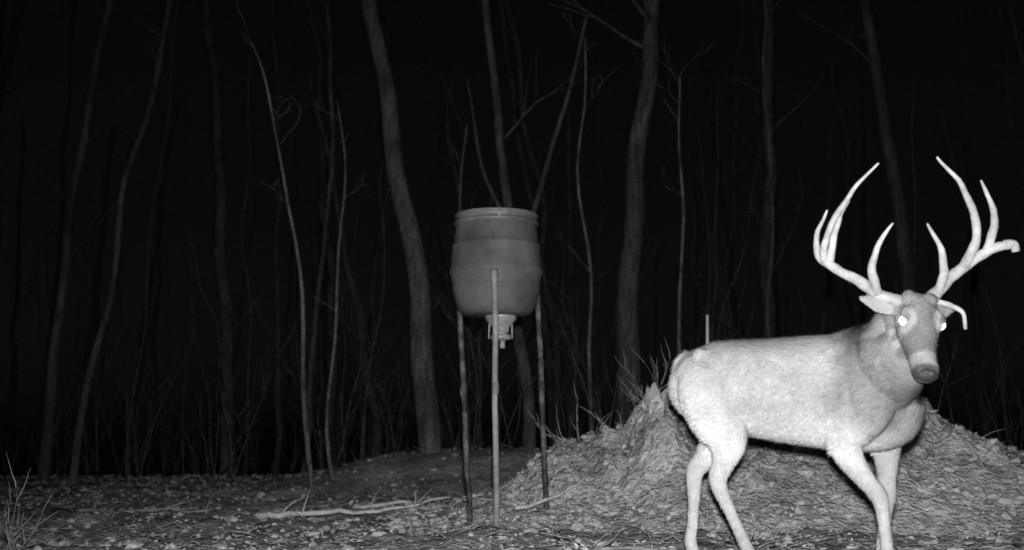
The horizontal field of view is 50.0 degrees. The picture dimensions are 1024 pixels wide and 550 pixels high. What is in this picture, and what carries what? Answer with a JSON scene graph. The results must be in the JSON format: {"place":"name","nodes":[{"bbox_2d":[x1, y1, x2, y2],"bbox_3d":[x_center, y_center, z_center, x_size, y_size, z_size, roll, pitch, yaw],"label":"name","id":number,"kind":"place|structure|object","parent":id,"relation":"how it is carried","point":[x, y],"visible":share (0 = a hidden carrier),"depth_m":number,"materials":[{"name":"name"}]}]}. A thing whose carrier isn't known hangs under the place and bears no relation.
{"place":"outdoors","nodes":[
{"label":"outdoors","id":0,"kind":"place"},
{"bbox_2d":[0,405,1023,549],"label":"ground","id":1,"kind":"structure","parent":0,"point":[416,464],"depth_m":8.51,"materials":[{"name":"grey soil"}]},
{"bbox_2d":[0,453,64,549],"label":"bare bush","id":2,"kind":"object","parent":1,"relation":"on","point":[8,536],"visible":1,"depth_m":5.03,"materials":[{"name":"grey plant"}]},
{"bbox_2d":[0,0,165,480],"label":"bare tree","id":3,"kind":"object","parent":1,"relation":"on","point":[54,346],"visible":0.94,"depth_m":14.15,"materials":[{"name":"grey plant"}]},
{"bbox_2d":[67,0,173,484],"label":"bare tree","id":4,"kind":"object","parent":1,"relation":"on","point":[75,456],"visible":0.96,"depth_m":13.12,"materials":[{"name":"grey plant"}]},
{"bbox_2d":[73,485,217,513],"bbox_3d":[-2.693,1.631,7.988,1.024,0.212,0.319,1,-8,-4],"label":"fallen branch","id":5,"kind":"object","parent":1,"relation":"on","point":[142,510],"visible":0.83,"depth_m":7.96,"materials":[{"name":"grey wood"}]},
{"bbox_2d":[237,7,314,495],"bbox_3d":[-2.154,-0.222,10.257,0.862,4.735,0.802,-2,-8,13],"label":"bare tree","id":6,"kind":"object","parent":1,"relation":"on","point":[306,438],"visible":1,"depth_m":10.01,"materials":[{"name":"grey plant"}]},
{"bbox_2d":[289,0,349,473],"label":"bare tree","id":7,"kind":"object","parent":1,"relation":"on","point":[316,313],"visible":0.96,"depth_m":16.16,"materials":[{"name":"grey plant"}]},
{"bbox_2d":[253,489,421,518],"bbox_3d":[-1.173,1.548,7.440,1.134,0.203,0.218,1,-8,-8],"label":"fallen branch","id":8,"kind":"object","parent":1,"relation":"on","point":[275,515],"visible":0.99,"depth_m":7.34,"materials":[{"name":"grey wood"}]},
{"bbox_2d":[310,97,365,477],"bbox_3d":[-1.847,0.175,11.069,0.682,4.175,0.461,-2,-8,11],"label":"bare tree","id":9,"kind":"object","parent":1,"relation":"on","point":[330,468],"visible":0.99,"depth_m":11.01,"materials":[{"name":"grey plant"}]},
{"bbox_2d":[361,0,441,454],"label":"bare tree","id":10,"kind":"object","parent":1,"relation":"on","point":[429,430],"visible":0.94,"depth_m":12.08,"materials":[{"name":"grey plant"}]},
{"bbox_2d":[351,488,452,508],"bbox_3d":[-0.821,1.679,8.231,0.772,0.167,0.190,1,-8,-7],"label":"fallen branch","id":11,"kind":"object","parent":1,"relation":"on","point":[367,506],"visible":0.95,"depth_m":8.18,"materials":[{"name":"grey wood"}]},
{"bbox_2d":[427,68,469,441],"bbox_3d":[-0.827,0.003,14.052,0.730,5.355,1.256,4,-9,-25],"label":"bare tree","id":12,"kind":"object","parent":1,"relation":"on","point":[465,133],"visible":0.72,"depth_m":14.28,"materials":[{"name":"grey plant"}]},
{"bbox_2d":[450,207,548,529],"bbox_3d":[-0.101,0.605,6.833,0.587,2.014,0.585,-4,-9,25],"label":"game feeder","id":13,"kind":"object","parent":1,"relation":"on","point":[496,272],"visible":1,"depth_m":6.72,"materials":[{"name":"plastic"}]},
{"bbox_2d":[0,0,1023,475],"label":"distant trees","id":14,"kind":"object","parent":1,"relation":"on","point":[370,442],"visible":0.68,"depth_m":22.30,"materials":[{"name":"black plant"}]},
{"bbox_2d":[0,231,1023,486],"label":"undergrowth brush","id":15,"kind":"object","parent":1,"relation":"on","point":[250,431],"visible":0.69,"depth_m":13.87,"materials":[{"name":"grey plant"}]},
{"bbox_2d":[0,393,1023,549],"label":"leaf litter","id":16,"kind":"object","parent":1,"relation":"on","point":[598,543],"visible":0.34,"depth_m":6.73,"materials":[{"name":"grey plant"}]},
{"bbox_2d":[7,401,1023,549],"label":"stones and clods","id":17,"kind":"object","parent":1,"relation":"on","point":[1005,499],"visible":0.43,"depth_m":6.72,"materials":[{"name":"grey stone"}]},
{"bbox_2d":[466,0,604,448],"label":"bare tree","id":18,"kind":"object","parent":1,"relation":"on","point":[529,421],"visible":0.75,"depth_m":13.28,"materials":[{"name":"grey plant"}]},
{"bbox_2d":[558,7,616,431],"bbox_3d":[0.871,-0.478,12.300,0.695,5.416,0.311,3,-8,-17],"label":"bare tree","id":19,"kind":"object","parent":1,"relation":"on","point":[591,297],"visible":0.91,"depth_m":12.15,"materials":[{"name":"grey plant"}]},
{"bbox_2d":[547,0,659,429],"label":"bare tree","id":20,"kind":"object","parent":1,"relation":"on","point":[629,266],"visible":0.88,"depth_m":14.10,"materials":[{"name":"grey plant"}]},
{"bbox_2d":[588,513,676,549],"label":"fallen branch","id":21,"kind":"object","parent":1,"relation":"on","point":[621,548],"visible":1,"depth_m":5.24,"materials":[{"name":"grey wood"}]},
{"bbox_2d":[638,13,713,355],"bbox_3d":[1.734,-0.407,12.021,0.620,4.999,0.910,6,-10,-34],"label":"bare tree","id":22,"kind":"object","parent":1,"relation":"on","point":[680,274],"visible":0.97,"depth_m":12.19,"materials":[{"name":"grey plant"}]},
{"bbox_2d":[400,391,1023,537],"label":"dirt mound","id":23,"kind":"object","parent":1,"relation":"on","point":[927,511],"visible":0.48,"depth_m":6.82,"materials":[{"name":"soil"}]},
{"bbox_2d":[515,465,589,509],"bbox_3d":[0.268,1.337,6.934,0.211,0.272,0.575,-7,-11,41],"label":"fallen branch","id":24,"kind":"object","parent":23,"relation":"on","point":[519,507],"visible":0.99,"depth_m":6.90,"materials":[{"name":"grey wood"}]},
{"bbox_2d":[527,342,677,470],"bbox_3d":[0.768,0.926,7.607,1.394,0.954,0.846,2,-8,-16],"label":"brush pile","id":25,"kind":"object","parent":23,"relation":"on","point":[599,420],"visible":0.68,"depth_m":7.60,"materials":[{"name":"grey wood"}]},
{"bbox_2d":[614,382,689,465],"bbox_3d":[1.001,1.021,7.447,0.772,0.575,0.815,0,-8,0],"label":"tree stump","id":26,"kind":"object","parent":23,"relation":"on","point":[653,394],"visible":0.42,"depth_m":7.34,"materials":[{"name":"bark"},{"name":"wood"}]},
{"bbox_2d":[706,315,708,343],"bbox_3d":[1.398,0.712,7.772,0.040,0.865,0.040,0,-8,0],"label":"upright stick","id":27,"kind":"object","parent":23,"relation":"on","point":[707,328],"visible":0.29,"depth_m":7.81,"materials":[{"name":"grey wood"}]},
{"bbox_2d":[713,0,801,338],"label":"bare tree","id":28,"kind":"object","parent":1,"relation":"on","point":[767,297],"visible":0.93,"depth_m":14.78,"materials":[{"name":"grey plant"}]},
{"bbox_2d":[667,156,1019,549],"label":"white tailed deer","id":29,"kind":"object","parent":1,"relation":"on","point":[847,397],"visible":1,"depth_m":4.61},
{"bbox_2d":[791,0,926,396],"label":"bare tree","id":30,"kind":"object","parent":1,"relation":"on","point":[902,236],"visible":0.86,"depth_m":19.43,"materials":[{"name":"grey plant"}]},
{"bbox_2d":[0,0,1023,441],"label":"sky","id":31,"kind":"structure","parent":0,"point":[919,42],"materials":[{"name":"black"}]}
]}

